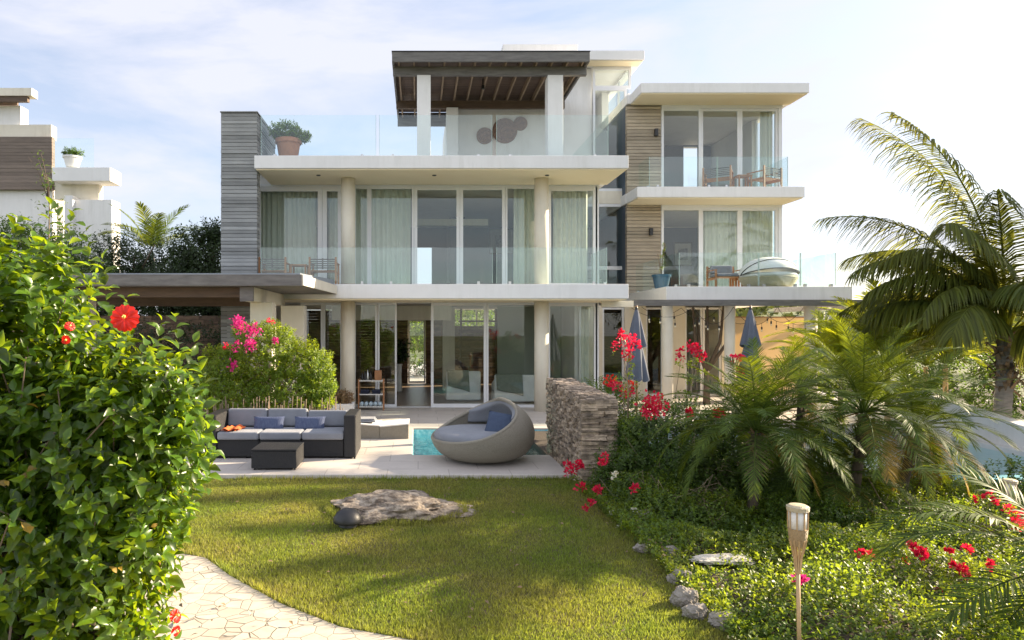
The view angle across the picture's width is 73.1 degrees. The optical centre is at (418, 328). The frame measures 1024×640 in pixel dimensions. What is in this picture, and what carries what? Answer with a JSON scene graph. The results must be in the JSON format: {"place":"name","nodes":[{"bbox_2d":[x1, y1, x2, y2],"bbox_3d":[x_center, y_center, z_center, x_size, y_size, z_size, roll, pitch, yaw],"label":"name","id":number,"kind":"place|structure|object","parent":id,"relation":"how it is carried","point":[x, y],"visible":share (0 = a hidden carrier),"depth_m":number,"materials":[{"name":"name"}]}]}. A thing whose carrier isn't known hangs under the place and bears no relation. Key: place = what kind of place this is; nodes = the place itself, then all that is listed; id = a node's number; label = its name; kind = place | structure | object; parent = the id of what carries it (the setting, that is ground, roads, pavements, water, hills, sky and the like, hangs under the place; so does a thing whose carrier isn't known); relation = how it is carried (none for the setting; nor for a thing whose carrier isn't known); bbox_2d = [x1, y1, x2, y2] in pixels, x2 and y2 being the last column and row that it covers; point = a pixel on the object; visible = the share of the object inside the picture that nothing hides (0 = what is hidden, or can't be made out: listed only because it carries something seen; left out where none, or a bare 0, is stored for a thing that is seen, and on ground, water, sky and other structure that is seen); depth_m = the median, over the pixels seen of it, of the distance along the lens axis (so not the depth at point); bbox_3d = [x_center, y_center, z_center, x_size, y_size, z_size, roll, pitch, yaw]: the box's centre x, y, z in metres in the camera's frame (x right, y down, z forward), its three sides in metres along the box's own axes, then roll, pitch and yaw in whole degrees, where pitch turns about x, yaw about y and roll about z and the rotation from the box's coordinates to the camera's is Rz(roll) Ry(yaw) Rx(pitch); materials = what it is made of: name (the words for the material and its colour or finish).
{"place":"outdoors","nodes":[
{"label":"outdoors","id":0,"kind":"place"},
{"bbox_2d":[46,527,408,639],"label":"path","id":1,"kind":"structure","parent":0,"point":[246,612],"depth_m":5.13,"materials":[{"name":"stone"}]},
{"bbox_2d":[0,196,225,639],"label":"hibiscus hedge","id":2,"kind":"object","parent":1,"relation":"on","point":[96,446],"visible":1,"depth_m":3.32,"materials":[{"name":"green plant"}]},
{"bbox_2d":[172,474,766,639],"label":"lawn","id":3,"kind":"structure","parent":0,"point":[481,580],"depth_m":6.26,"materials":[{"name":"plant"}]},
{"bbox_2d":[333,508,361,528],"bbox_3d":[-0.765,2.047,7.420,0.316,0.195,0.316,0,0,0],"label":"dome lamp","id":4,"kind":"object","parent":3,"relation":"on","point":[346,518],"visible":1,"depth_m":7.32,"materials":[{"name":"black metal"}]},
{"bbox_2d":[330,489,477,525],"bbox_3d":[-0.199,2.091,8.085,1.900,0.257,1.308,0,0,0],"label":"lawn rock","id":5,"kind":"object","parent":3,"relation":"on","point":[382,504],"visible":0.77,"depth_m":7.90,"materials":[{"name":"stone"}]},
{"bbox_2d":[669,585,699,608],"bbox_3d":[2.086,2.088,5.331,0.241,0.164,0.191,0,0,0],"label":"boulder","id":6,"kind":"object","parent":3,"relation":"on","point":[681,596],"visible":0.73,"depth_m":5.29,"materials":[{"name":"stone"}]},
{"bbox_2d":[681,603,708,620],"bbox_3d":[2.071,2.109,5.109,0.169,0.107,0.158,0,0,-33],"label":"boulder","id":7,"kind":"object","parent":3,"relation":"on","point":[698,611],"visible":0.96,"depth_m":5.06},
{"bbox_2d":[0,0,1023,315],"label":"sky","id":8,"kind":"structure","parent":0,"point":[142,87],"materials":[{"name":"blue"}]},
{"bbox_2d":[179,364,1023,478],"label":"patio","id":9,"kind":"structure","parent":0,"point":[376,458],"depth_m":10.78,"materials":[{"name":"stone"}]},
{"bbox_2d":[0,211,118,311],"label":"dark tree","id":10,"kind":"object","parent":9,"relation":"on","point":[22,246],"visible":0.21,"depth_m":16.80,"materials":[{"name":"green plant"}]},
{"bbox_2d":[10,316,226,396],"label":"garden wall","id":11,"kind":"structure","parent":9,"relation":"on","point":[196,320],"depth_m":18.38,"materials":[{"name":"brown stone"}]},
{"bbox_2d":[71,229,182,315],"bbox_3d":[-8.490,-0.310,20.013,4.572,5.228,2.023,0,0,0],"label":"dark tree","id":12,"kind":"object","parent":9,"relation":"on","point":[147,259],"visible":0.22,"depth_m":19.66,"materials":[{"name":"green plant"}]},
{"bbox_2d":[98,201,206,262],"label":"feather palm","id":13,"kind":"object","parent":9,"relation":"on","point":[152,229],"visible":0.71,"depth_m":23.60,"materials":[{"name":"plant"}]},
{"bbox_2d":[96,317,237,411],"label":"undergrowth","id":14,"kind":"object","parent":9,"relation":"on","point":[215,334],"visible":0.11,"depth_m":17.25,"materials":[{"name":"green plant"}]},
{"bbox_2d":[140,216,221,328],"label":"dark tree","id":15,"kind":"object","parent":9,"relation":"on","point":[202,257],"visible":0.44,"depth_m":18.86,"materials":[{"name":"green plant"}]},
{"bbox_2d":[59,273,336,406],"bbox_3d":[-4.770,0.465,14.800,5.660,3.270,3.400,0,0,0],"label":"garden pergola","id":16,"kind":"object","parent":9,"relation":"on","point":[261,295],"visible":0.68,"depth_m":13.50,"materials":[{"name":"beige paint"}]},
{"bbox_2d":[193,314,338,420],"bbox_3d":[-2.952,0.917,13.031,2.947,2.381,1.423,0,0,0],"label":"bougainvillea shrub","id":17,"kind":"object","parent":9,"relation":"on","point":[259,381],"visible":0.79,"depth_m":12.76,"materials":[{"name":"green plant"}]},
{"bbox_2d":[251,442,303,469],"bbox_3d":[-2.135,1.945,10.430,0.680,0.310,0.670,0,0,0],"label":"coffee table","id":18,"kind":"object","parent":9,"relation":"on","point":[277,454],"visible":1,"depth_m":10.10,"materials":[{"name":"black wicker"}]},
{"bbox_2d":[204,408,360,458],"bbox_3d":[-2.230,1.732,11.460,2.460,0.735,0.940,0,0,0],"label":"outdoor sofa","id":19,"kind":"object","parent":9,"relation":"on","point":[338,434],"visible":0.77,"depth_m":11.02,"materials":[{"name":"fabric"}]},
{"bbox_2d":[254,416,284,429],"bbox_3d":[-2.509,1.599,11.470,0.520,0.235,0.164,0,0,0],"label":"lumbar pillow","id":20,"kind":"object","parent":19,"relation":"on","point":[264,423],"visible":0.92,"depth_m":11.42,"materials":[{"name":"blue fabric"}]},
{"bbox_2d":[295,416,325,429],"bbox_3d":[-1.821,1.599,11.470,0.520,0.235,0.164,0,0,0],"label":"lumbar pillow","id":21,"kind":"object","parent":19,"relation":"on","point":[305,423],"visible":0.92,"depth_m":11.42,"materials":[{"name":"blue fabric"}]},
{"bbox_2d":[330,388,355,410],"bbox_3d":[-1.697,1.711,15.456,0.601,0.778,0.542,0,0,0],"label":"planter","id":22,"kind":"object","parent":9,"relation":"on","point":[345,401],"visible":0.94,"depth_m":15.32,"materials":[{"name":"white paint"}]},
{"bbox_2d":[361,418,409,438],"bbox_3d":[-1.085,1.920,13.350,1.830,0.360,0.720,0,0,0],"label":"sun lounger","id":23,"kind":"object","parent":9,"relation":"on","point":[391,429],"visible":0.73,"depth_m":13.00,"materials":[{"name":"fabric"}]},
{"bbox_2d":[410,310,494,376],"bbox_3d":[-0.354,0.395,30.459,9.913,3.878,2.632,0,0,9],"label":"back garden shrub","id":24,"kind":"object","parent":9,"relation":"on","point":[417,369],"visible":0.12,"depth_m":30.10,"materials":[{"name":"green plant"}]},
{"bbox_2d":[412,430,547,454],"bbox_3d":[1.450,2.665,12.875,3.100,1.070,3.050,0,0,0],"label":"plunge pool basin","id":25,"kind":"object","parent":9,"relation":"in","point":[428,449],"visible":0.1,"depth_m":14.40,"materials":[{"name":"liquid"}]},
{"bbox_2d":[431,397,534,463],"bbox_3d":[1.031,1.603,10.948,1.657,0.974,1.664,0,0,0],"label":"bowl daybed","id":26,"kind":"object","parent":9,"relation":"on","point":[465,436],"visible":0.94,"depth_m":10.42,"materials":[{"name":"beige wicker"}]},
{"bbox_2d":[485,410,511,431],"bbox_3d":[1.321,1.536,10.780,0.562,0.438,0.333,0,0,20],"label":"throw pillow","id":27,"kind":"object","parent":26,"relation":"on","point":[497,421],"visible":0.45,"depth_m":10.75,"materials":[{"name":"blue fabric"}]},
{"bbox_2d":[220,44,861,411],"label":"modern house","id":28,"kind":"structure","parent":9,"relation":"on","point":[622,163],"depth_m":20.50,"materials":[{"name":"white paint"}]},
{"bbox_2d":[261,192,316,275],"bbox_3d":[-3.563,-2.445,18.500,1.633,2.710,0.092,0,0,0],"label":"curtain","id":29,"kind":"object","parent":28,"relation":"hanging from","point":[289,225],"visible":0.62,"depth_m":18.50,"materials":[{"name":"fabric"}]},
{"bbox_2d":[267,119,312,154],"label":"potted plant","id":30,"kind":"object","parent":28,"relation":"on","point":[291,140],"visible":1,"depth_m":17.11,"materials":[{"name":"green plant"}]},
{"bbox_2d":[259,187,321,276],"bbox_3d":[-3.441,-2.430,18.235,1.763,2.700,0.070,0,0,0],"label":"window","id":31,"kind":"structure","parent":28,"relation":"in","point":[262,189],"depth_m":18.20,"materials":[{"name":"white metal"}]},
{"bbox_2d":[308,257,339,283],"bbox_3d":[-2.337,-1.410,17.005,0.710,0.680,0.610,0,0,0],"label":"slatted armchair","id":32,"kind":"object","parent":28,"relation":"on","point":[335,271],"visible":0.97,"depth_m":16.71,"materials":[{"name":"grey wood"}]},
{"bbox_2d":[322,187,340,283],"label":"window","id":33,"kind":"structure","parent":28,"relation":"in","point":[324,189],"depth_m":18.20,"materials":[{"name":"white metal"}]},
{"bbox_2d":[328,192,337,282],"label":"curtain","id":34,"kind":"object","parent":28,"relation":"hanging from","point":[332,225],"visible":0.57,"depth_m":18.50,"materials":[{"name":"fabric"}]},
{"bbox_2d":[356,189,366,283],"bbox_3d":[-1.537,-2.445,18.502,0.411,2.710,0.083,0,0,-2],"label":"curtain","id":35,"kind":"object","parent":28,"relation":"hanging from","point":[361,234],"visible":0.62,"depth_m":18.49,"materials":[{"name":"fabric"}]},
{"bbox_2d":[378,303,396,406],"bbox_3d":[-0.829,0.705,18.265,0.512,2.770,0.190,0,0,0],"label":"sliding door","id":36,"kind":"structure","parent":28,"relation":"in","point":[386,405],"depth_m":18.29,"materials":[{"name":"white metal"}]},
{"bbox_2d":[372,189,410,283],"bbox_3d":[-0.728,-2.445,18.500,1.061,2.710,0.093,0,0,0],"label":"curtain","id":37,"kind":"object","parent":28,"relation":"hanging from","point":[391,234],"visible":0.87,"depth_m":18.50,"materials":[{"name":"fabric"}]},
{"bbox_2d":[369,187,413,283],"bbox_3d":[-0.708,-2.430,18.235,1.188,2.700,0.070,0,0,0],"label":"window","id":38,"kind":"structure","parent":28,"relation":"in","point":[370,188],"depth_m":18.20,"materials":[{"name":"white metal"}]},
{"bbox_2d":[391,338,410,391],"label":"indoor plant","id":39,"kind":"object","parent":28,"relation":"on","point":[402,350],"visible":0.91,"depth_m":22.41,"materials":[{"name":"green plant"}]},
{"bbox_2d":[414,187,459,283],"bbox_3d":[0.501,-2.430,18.235,1.215,2.700,0.070,0,0,0],"label":"window","id":40,"kind":"structure","parent":28,"relation":"in","point":[457,189],"depth_m":18.20,"materials":[{"name":"white metal"}]},
{"bbox_2d":[431,303,485,406],"bbox_3d":[1.081,0.705,18.220,1.479,2.770,0.100,0,0,0],"label":"sliding door","id":41,"kind":"structure","parent":28,"relation":"in","point":[433,404],"depth_m":18.20,"materials":[{"name":"white metal"}]},
{"bbox_2d":[445,371,480,399],"bbox_3d":[1.300,1.647,20.050,1.000,0.840,0.900,0,0,0],"label":"armchair","id":42,"kind":"object","parent":28,"relation":"on","point":[453,393],"visible":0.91,"depth_m":19.60,"materials":[{"name":"white fabric"}]},
{"bbox_2d":[447,370,469,391],"bbox_3d":[1.150,1.512,19.668,0.660,0.623,0.244,0,0,0],"label":"throw blanket","id":43,"kind":"object","parent":42,"relation":"on","point":[459,379],"visible":1,"depth_m":19.56,"materials":[{"name":"fabric"}]},
{"bbox_2d":[460,187,504,283],"bbox_3d":[1.720,-2.430,18.235,1.210,2.700,0.070,0,0,0],"label":"window","id":44,"kind":"structure","parent":28,"relation":"in","point":[461,188],"depth_m":18.20,"materials":[{"name":"white metal"}]},
{"bbox_2d":[489,229,513,253],"bbox_3d":[3.165,-3.311,25.955,0.941,0.974,0.030,0,0,0],"label":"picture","id":45,"kind":"object","parent":28,"relation":"attached to","point":[495,238],"visible":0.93,"depth_m":25.95,"materials":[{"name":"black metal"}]},
{"bbox_2d":[492,118,516,142],"bbox_3d":[2.756,-6.291,21.718,0.795,0.795,0.052,0,0,0],"label":"woven disc","id":46,"kind":"object","parent":28,"relation":"attached to","point":[506,130],"visible":0.96,"depth_m":21.70,"materials":[{"name":"wicker"}]},
{"bbox_2d":[486,303,533,406],"bbox_3d":[2.495,0.705,18.235,1.335,2.770,0.070,0,0,0],"label":"sliding door","id":47,"kind":"structure","parent":28,"relation":"in","point":[487,304],"depth_m":18.20,"materials":[{"name":"white metal"}]},
{"bbox_2d":[491,375,533,401],"bbox_3d":[2.750,1.687,19.650,1.200,0.760,0.900,0,0,0],"label":"armchair","id":48,"kind":"object","parent":28,"relation":"on","point":[528,388],"visible":0.56,"depth_m":19.20,"materials":[{"name":"white fabric"}]},
{"bbox_2d":[495,374,522,395],"bbox_3d":[2.566,1.592,19.268,0.784,0.623,0.244,0,0,0],"label":"throw blanket","id":49,"kind":"object","parent":48,"relation":"on","point":[511,383],"visible":1,"depth_m":19.16,"materials":[{"name":"fabric"}]},
{"bbox_2d":[513,189,533,283],"bbox_3d":[2.882,-2.445,18.500,0.608,2.710,0.093,0,0,0],"label":"curtain","id":50,"kind":"object","parent":28,"relation":"hanging from","point":[523,252],"visible":0.77,"depth_m":18.50,"materials":[{"name":"fabric"}]},
{"bbox_2d":[553,191,587,282],"bbox_3d":[4.125,-2.445,18.499,0.939,2.710,0.092,0,0,0],"label":"curtain","id":51,"kind":"object","parent":28,"relation":"hanging from","point":[569,236],"visible":0.92,"depth_m":18.50,"materials":[{"name":"fabric"}]},
{"bbox_2d":[549,303,596,387],"bbox_3d":[4.106,0.705,18.235,1.342,2.770,0.070,0,0,0],"label":"window","id":52,"kind":"structure","parent":28,"relation":"in","point":[550,304],"depth_m":18.20,"materials":[{"name":"white metal"}]},
{"bbox_2d":[549,187,596,283],"bbox_3d":[4.106,-2.430,18.235,1.342,2.700,0.070,0,0,0],"label":"window","id":53,"kind":"structure","parent":28,"relation":"in","point":[594,189],"depth_m":18.20,"materials":[{"name":"white metal"}]},
{"bbox_2d":[581,306,588,384],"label":"curtain","id":54,"kind":"object","parent":28,"relation":"hanging from","point":[585,341],"visible":0.68,"depth_m":18.59,"materials":[{"name":"fabric"}]},
{"bbox_2d":[602,308,623,395],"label":"terrace window","id":55,"kind":"structure","parent":28,"relation":"in","point":[622,309],"depth_m":21.15,"materials":[{"name":"white metal"}]},
{"bbox_2d":[661,208,700,286],"bbox_3d":[8.134,-2.405,21.135,1.230,2.648,0.070,0,0,0],"label":"sliding door","id":56,"kind":"structure","parent":28,"relation":"in","point":[662,209],"depth_m":21.10,"materials":[{"name":"white metal"}]},
{"bbox_2d":[661,108,700,186],"bbox_3d":[8.134,-5.491,21.135,1.230,2.640,0.070,0,0,0],"label":"sliding door","id":57,"kind":"structure","parent":28,"relation":"in","point":[662,109],"depth_m":21.10,"materials":[{"name":"white metal"}]},
{"bbox_2d":[673,242,691,265],"bbox_3d":[9.990,-2.804,25.765,0.709,0.902,0.030,0,0,0],"label":"picture","id":58,"kind":"object","parent":28,"relation":"attached to","point":[684,249],"visible":1,"depth_m":25.76,"materials":[{"name":"grey paper"}]},
{"bbox_2d":[702,165,733,186],"bbox_3d":[9.066,-4.500,20.654,0.820,0.680,0.610,0,0,30],"label":"slatted armchair","id":59,"kind":"object","parent":28,"relation":"on","point":[729,178],"visible":0.91,"depth_m":20.50,"materials":[{"name":"brown wood"}]},
{"bbox_2d":[703,211,735,286],"bbox_3d":[9.525,-2.420,21.500,1.094,2.660,0.093,0,0,0],"label":"curtain","id":60,"kind":"object","parent":28,"relation":"hanging from","point":[719,238],"visible":0.61,"depth_m":21.50,"materials":[{"name":"fabric"}]},
{"bbox_2d":[701,208,739,286],"bbox_3d":[9.360,-2.405,21.185,1.215,2.648,0.070,0,0,0],"label":"sliding door","id":61,"kind":"structure","parent":28,"relation":"in","point":[737,210],"depth_m":21.15,"materials":[{"name":"white metal"}]},
{"bbox_2d":[701,109,739,186],"bbox_3d":[9.360,-5.491,21.185,1.215,2.640,0.070,0,0,0],"label":"sliding door","id":62,"kind":"structure","parent":28,"relation":"in","point":[737,111],"depth_m":21.15,"materials":[{"name":"white metal"}]},
{"bbox_2d":[706,266,742,286],"bbox_3d":[8.526,-1.420,18.995,0.790,0.700,0.610,0,0,0],"label":"slatted armchair","id":63,"kind":"object","parent":28,"relation":"on","point":[715,272],"visible":0.82,"depth_m":19.15,"materials":[{"name":"brown wood"}]},
{"bbox_2d":[742,211,772,272],"bbox_3d":[10.696,-2.420,21.500,0.937,2.660,0.092,0,0,0],"label":"curtain","id":64,"kind":"object","parent":28,"relation":"hanging from","point":[757,227],"visible":0.56,"depth_m":21.50,"materials":[{"name":"fabric"}]},
{"bbox_2d":[740,208,777,286],"bbox_3d":[10.559,-2.405,21.185,1.175,2.648,0.070,0,0,0],"label":"window","id":65,"kind":"structure","parent":28,"relation":"in","point":[775,210],"depth_m":21.15,"materials":[{"name":"white metal"}]},
{"bbox_2d":[740,109,777,186],"bbox_3d":[10.559,-5.491,21.185,1.175,2.640,0.070,0,0,0],"label":"window","id":66,"kind":"structure","parent":28,"relation":"in","point":[775,111],"depth_m":21.15,"materials":[{"name":"white metal"}]},
{"bbox_2d":[746,165,782,186],"bbox_3d":[10.478,-4.500,20.654,0.820,0.680,0.610,0,0,-25],"label":"slatted armchair","id":67,"kind":"object","parent":28,"relation":"on","point":[764,179],"visible":0.93,"depth_m":20.52,"materials":[{"name":"brown wood"}]},
{"bbox_2d":[760,112,772,186],"bbox_3d":[10.959,-5.515,21.499,0.412,2.670,0.088,0,0,0],"label":"curtain","id":68,"kind":"object","parent":28,"relation":"hanging from","point":[766,139],"visible":0.68,"depth_m":21.50,"materials":[{"name":"fabric"}]},
{"bbox_2d":[738,257,799,286],"bbox_3d":[9.379,-1.502,18.300,1.506,0.824,1.460,0,0,0],"label":"canopy daybed","id":69,"kind":"object","parent":28,"relation":"on","point":[776,272],"visible":0.99,"depth_m":17.81,"materials":[{"name":"beige wicker"}]},
{"bbox_2d":[624,305,649,414],"bbox_3d":[4.448,0.815,13.900,0.560,2.570,0.560,0,0,0],"label":"closed umbrella","id":70,"kind":"object","parent":9,"relation":"on","point":[640,372],"visible":0.66,"depth_m":13.78,"materials":[{"name":"blue fabric"}]},
{"bbox_2d":[692,306,723,404],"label":"slender tree","id":71,"kind":"object","parent":9,"relation":"on","point":[715,356],"visible":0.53,"depth_m":18.86,"materials":[{"name":"brown plant"}]},
{"bbox_2d":[737,305,762,382],"bbox_3d":[6.768,0.815,13.900,0.560,2.570,0.560,0,0,0],"label":"closed umbrella","id":72,"kind":"object","parent":9,"relation":"on","point":[750,329],"visible":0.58,"depth_m":13.82,"materials":[{"name":"blue fabric"}]},
{"bbox_2d":[735,317,803,396],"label":"wall","id":73,"kind":"structure","parent":9,"relation":"on","point":[767,329],"depth_m":20.00,"materials":[{"name":"beige paint"}]},
{"bbox_2d":[763,309,936,421],"bbox_3d":[9.565,0.932,15.315,3.323,2.935,3.295,0,0,31],"label":"areca palm","id":74,"kind":"object","parent":9,"relation":"on","point":[824,337],"visible":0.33,"depth_m":15.14,"materials":[{"name":"green plant"}]},
{"bbox_2d":[761,278,1019,424],"bbox_3d":[10.195,0.640,14.865,4.539,3.519,4.081,0,0,0],"label":"areca palm","id":75,"kind":"object","parent":9,"relation":"on","point":[849,302],"visible":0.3,"depth_m":14.48,"materials":[{"name":"green plant"}]},
{"bbox_2d":[855,272,1021,394],"bbox_3d":[11.709,0.495,15.109,4.063,3.810,4.126,0,0,0],"label":"palm tree","id":76,"kind":"object","parent":9,"relation":"on","point":[945,353],"visible":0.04,"depth_m":15.05,"materials":[{"name":"green plant"}]},
{"bbox_2d":[890,383,1023,474],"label":"pool wall","id":77,"kind":"structure","parent":9,"relation":"on","point":[1015,435],"depth_m":12.72,"materials":[{"name":"white paint"}]},
{"bbox_2d":[410,308,994,363],"bbox_3d":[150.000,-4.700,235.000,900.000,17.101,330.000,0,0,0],"label":"hills","id":78,"kind":"structure","parent":0,"point":[770,310],"depth_m":143.50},
{"bbox_2d":[410,306,1023,357],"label":"hillside trees","id":79,"kind":"object","parent":78,"relation":"on","point":[742,312],"visible":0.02,"depth_m":139.18,"materials":[{"name":"green plant"}]},
{"bbox_2d":[410,362,1023,394],"bbox_3d":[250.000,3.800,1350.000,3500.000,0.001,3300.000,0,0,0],"label":"ground","id":80,"kind":"structure","parent":0,"point":[965,370],"depth_m":54.08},
{"bbox_2d":[0,88,120,340],"bbox_3d":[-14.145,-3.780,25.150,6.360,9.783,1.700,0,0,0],"label":"neighbour house","id":81,"kind":"structure","parent":80,"relation":"on","point":[21,139],"depth_m":24.80,"materials":[{"name":"white paint"}]},
{"bbox_2d":[524,385,1023,454],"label":"side bed","id":82,"kind":"object","parent":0,"point":[540,442],"depth_m":13.53,"materials":[{"name":"plant"}]},
{"bbox_2d":[545,378,618,488],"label":"stone wall","id":83,"kind":"structure","parent":82,"relation":"on","point":[581,417],"depth_m":9.50,"materials":[{"name":"stone"}]},
{"bbox_2d":[580,371,646,431],"bbox_3d":[3.184,1.395,11.178,1.256,1.420,1.301,0,0,-35],"label":"clipped shrub","id":84,"kind":"object","parent":82,"relation":"on","point":[608,387],"visible":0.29,"depth_m":10.95,"materials":[{"name":"green plant"}]},
{"bbox_2d":[811,111,1023,417],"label":"coconut palm","id":85,"kind":"object","parent":82,"relation":"on","point":[959,309],"visible":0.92,"depth_m":12.84,"materials":[{"name":"plant"}]},
{"bbox_2d":[897,350,1023,418],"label":"backing shrub","id":86,"kind":"object","parent":82,"relation":"on","point":[967,399],"visible":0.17,"depth_m":16.90,"materials":[{"name":"green plant"}]},
{"bbox_2d":[731,334,855,461],"bbox_3d":[5.626,1.165,10.017,1.850,2.178,1.894,0,0,0],"label":"date palm","id":87,"kind":"object","parent":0,"point":[798,373],"visible":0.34,"depth_m":9.94,"materials":[{"name":"green plant"}]},
{"bbox_2d":[591,481,1023,639],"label":"planting bed","id":88,"kind":"object","parent":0,"point":[848,637],"visible":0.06,"depth_m":5.35,"materials":[{"name":"plant"}]},
{"bbox_2d":[581,469,762,532],"bbox_3d":[2.832,2.013,7.759,1.990,0.788,1.122,0,0,44],"label":"flowering shrub","id":89,"kind":"object","parent":88,"relation":"on","point":[723,498],"visible":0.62,"depth_m":7.46,"materials":[{"name":"green plant"}]},
{"bbox_2d":[562,389,893,527],"bbox_3d":[3.580,1.603,8.471,3.606,1.760,2.566,0,0,0],"label":"bougainvillea thicket","id":90,"kind":"object","parent":88,"relation":"on","point":[639,453],"visible":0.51,"depth_m":8.39,"materials":[{"name":"green plant"}]},
{"bbox_2d":[610,327,643,422],"bbox_3d":[2.967,0.842,9.650,0.494,1.719,0.597,0,0,0],"label":"flowering branch","id":91,"kind":"object","parent":90,"relation":"attached to","point":[634,343],"visible":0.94,"depth_m":9.63,"materials":[{"name":"red plant"}]},
{"bbox_2d":[674,339,707,427],"bbox_3d":[3.825,0.923,9.546,0.496,1.559,0.426,0,0,-27],"label":"flowering branch","id":92,"kind":"object","parent":90,"relation":"attached to","point":[693,349],"visible":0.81,"depth_m":9.55,"materials":[{"name":"red plant"}]},
{"bbox_2d":[651,335,867,518],"bbox_3d":[3.696,1.154,7.374,2.162,2.197,2.015,0,0,-23],"label":"date palm","id":93,"kind":"object","parent":88,"relation":"on","point":[762,408],"visible":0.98,"depth_m":7.20,"materials":[{"name":"green plant"}]},
{"bbox_2d":[571,462,1023,639],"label":"ground cover","id":94,"kind":"object","parent":88,"relation":"on","point":[654,525],"visible":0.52,"depth_m":5.70,"materials":[{"name":"green plant"}]},
{"bbox_2d":[688,553,755,564],"bbox_3d":[2.689,2.036,6.058,0.571,0.063,0.222,0,0,0],"label":"flat stone","id":95,"kind":"object","parent":94,"relation":"on","point":[707,559],"visible":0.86,"depth_m":6.00,"materials":[{"name":"stone"}]},
{"bbox_2d":[786,503,809,639],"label":"garden torch","id":96,"kind":"object","parent":88,"relation":"on","point":[798,525],"visible":1,"depth_m":4.38,"materials":[{"name":"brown wood"}]},
{"bbox_2d":[760,414,923,527],"bbox_3d":[4.780,1.641,7.981,1.765,1.392,1.878,0,0,0],"label":"date palm","id":97,"kind":"object","parent":88,"relation":"on","point":[837,494],"visible":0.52,"depth_m":7.67,"materials":[{"name":"green plant"}]},
{"bbox_2d":[712,464,1023,556],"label":"understorey shrub","id":98,"kind":"object","parent":88,"relation":"on","point":[738,527],"visible":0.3,"depth_m":7.08,"materials":[{"name":"green plant"}]},
{"bbox_2d":[753,309,1000,500],"bbox_3d":[4.964,1.022,7.718,2.337,2.469,2.471,0,0,0],"label":"date palm","id":99,"kind":"object","parent":88,"relation":"on","point":[869,384],"visible":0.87,"depth_m":7.44,"materials":[{"name":"green plant"}]},
{"bbox_2d":[791,488,1023,592],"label":"flowers","id":100,"kind":"object","parent":88,"relation":"on","point":[921,550],"visible":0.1,"depth_m":5.62,"materials":[{"name":"red plant"}]},
{"bbox_2d":[823,344,1023,500],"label":"date palm","id":101,"kind":"object","parent":88,"relation":"on","point":[906,475],"visible":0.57,"depth_m":8.37,"materials":[{"name":"green plant"}]},
{"bbox_2d":[860,464,1023,639],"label":"foreground palm","id":102,"kind":"object","parent":88,"relation":"on","point":[963,609],"visible":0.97,"depth_m":4.72,"materials":[{"name":"plant"}]},
{"bbox_2d":[952,489,1004,533],"bbox_3d":[5.695,1.944,6.929,0.484,0.709,0.586,0,0,0],"label":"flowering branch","id":103,"kind":"object","parent":88,"relation":"on","point":[983,497],"visible":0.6,"depth_m":6.87,"materials":[{"name":"green plant"}]},
{"bbox_2d":[967,453,1023,496],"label":"pool shrub","id":104,"kind":"object","parent":88,"relation":"on","point":[1010,471],"visible":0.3,"depth_m":9.10,"materials":[{"name":"green plant"}]},
{"bbox_2d":[974,494,1023,547],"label":"flowering branch","id":105,"kind":"object","parent":88,"relation":"on","point":[1015,519],"visible":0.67,"depth_m":6.65,"materials":[{"name":"red plant"}]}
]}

